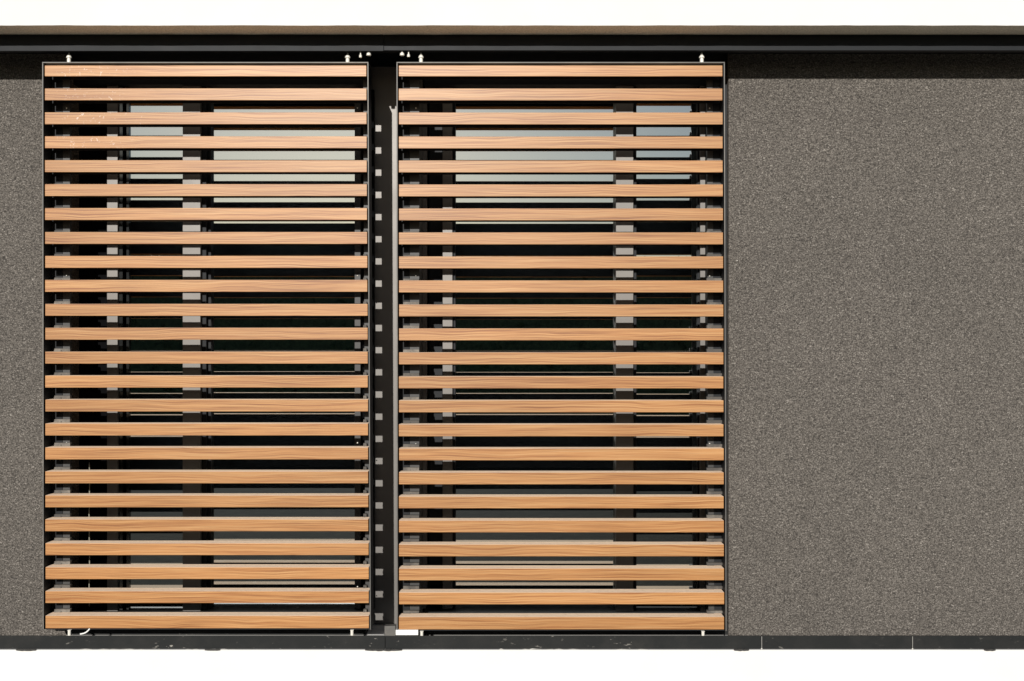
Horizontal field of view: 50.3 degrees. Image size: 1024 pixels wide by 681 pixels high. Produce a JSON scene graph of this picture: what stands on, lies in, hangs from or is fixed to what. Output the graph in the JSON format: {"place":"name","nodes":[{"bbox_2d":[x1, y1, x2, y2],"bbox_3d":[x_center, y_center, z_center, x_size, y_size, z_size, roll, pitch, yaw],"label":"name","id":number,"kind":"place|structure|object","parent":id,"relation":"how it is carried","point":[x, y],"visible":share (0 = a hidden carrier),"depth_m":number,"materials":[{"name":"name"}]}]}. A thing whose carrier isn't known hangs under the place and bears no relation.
{"place":"outdoors","nodes":[
{"label":"outdoors","id":0,"kind":"place"},
{"label":"ground","id":1,"kind":"structure","parent":0,"visible":0},
{"bbox_2d":[428,104,442,588],"bbox_3d":[-0.400,-0.025,5.995,3.800,2.650,3.200,0,0,0],"label":"room interior","id":2,"kind":"object","parent":1,"relation":"on","point":[435,584],"depth_m":7.40,"materials":[{"name":"black"}]},
{"bbox_2d":[0,624,1023,680],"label":"white base wall","id":3,"kind":"structure","parent":1,"relation":"on","point":[522,665],"depth_m":3.99,"materials":[{"name":"white paint"}]},
{"bbox_2d":[0,54,78,634],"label":"plaster wall","id":4,"kind":"structure","parent":3,"relation":"on","point":[21,505],"depth_m":4.17,"materials":[{"name":"paint"}]},
{"bbox_2d":[0,0,1023,34],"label":"white wall band","id":5,"kind":"object","parent":4,"relation":"on","point":[511,17],"depth_m":3.88,"materials":[{"name":"white paint"}]},
{"bbox_2d":[0,35,1023,57],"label":"track","id":6,"kind":"structure","parent":5,"relation":"attached to","point":[401,45],"depth_m":4.00,"materials":[{"name":"black metal"}]},
{"bbox_2d":[42,53,373,635],"bbox_3d":[-1.139,0.014,4.063,1.237,2.155,0.097,0,0,0],"label":"sliding shutter","id":7,"kind":"object","parent":6,"relation":"hanging from","point":[60,191],"visible":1,"depth_m":4.03,"materials":[{"name":"brown wood"}]},
{"bbox_2d":[89,462,89,605],"bbox_3d":[-1.607,0.735,4.146,0.006,0.548,0.004,0,0,0],"label":"cord","id":8,"kind":"object","parent":7,"relation":"hanging from","point":[89,531],"visible":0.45,"depth_m":4.14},
{"bbox_2d":[396,53,726,635],"bbox_3d":[0.183,0.016,4.063,1.223,2.160,0.097,0,0,0],"label":"sliding shutter","id":9,"kind":"object","parent":6,"relation":"hanging from","point":[412,572],"visible":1,"depth_m":4.03,"materials":[{"name":"brown wood"}]},
{"bbox_2d":[79,103,106,608],"bbox_3d":[-1.642,0.008,4.339,0.122,2.241,0.097,0,0,0],"label":"closing board","id":10,"kind":"object","parent":3,"relation":"on","point":[93,345],"visible":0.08,"depth_m":4.29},
{"bbox_2d":[70,54,374,634],"bbox_3d":[-1.129,-0.034,4.287,1.164,2.325,0.201,0,0,0],"label":"window","id":11,"kind":"structure","parent":3,"relation":"on","point":[236,346],"depth_m":4.31,"materials":[{"name":"metal"}]},
{"bbox_2d":[373,54,424,610],"bbox_3d":[-0.400,-0.025,4.408,3.800,2.650,0.038,0,0,0],"label":"lintel infill","id":12,"kind":"object","parent":3,"relation":"on","point":[385,60],"depth_m":4.39,"materials":[{"name":"black metal"}]},
{"bbox_2d":[371,67,442,623],"bbox_3d":[-0.429,0.018,4.363,0.306,2.221,0.062,0,0,0],"label":"post","id":13,"kind":"object","parent":3,"relation":"on","point":[383,83],"visible":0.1,"depth_m":4.34,"materials":[{"name":"black metal"}]},
{"bbox_2d":[0,635,1023,650],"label":"rail","id":14,"kind":"object","parent":3,"relation":"on","point":[401,642],"visible":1,"depth_m":4.00,"materials":[{"name":"black metal"}]},
{"bbox_2d":[385,624,418,635],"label":"guide block","id":15,"kind":"structure","parent":14,"relation":"in","point":[391,630],"depth_m":4.03,"materials":[{"name":"white plastic"}]},
{"bbox_2d":[423,54,727,634],"bbox_3d":[0.247,-0.034,4.287,1.202,2.325,0.201,0,0,0],"label":"window","id":16,"kind":"structure","parent":3,"relation":"on","point":[577,369],"depth_m":4.31,"materials":[{"name":"black metal"}]},
{"bbox_2d":[725,54,1023,634],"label":"plaster wall","id":17,"kind":"structure","parent":3,"relation":"on","point":[875,344],"depth_m":4.17,"materials":[{"name":"paint"}]}
]}

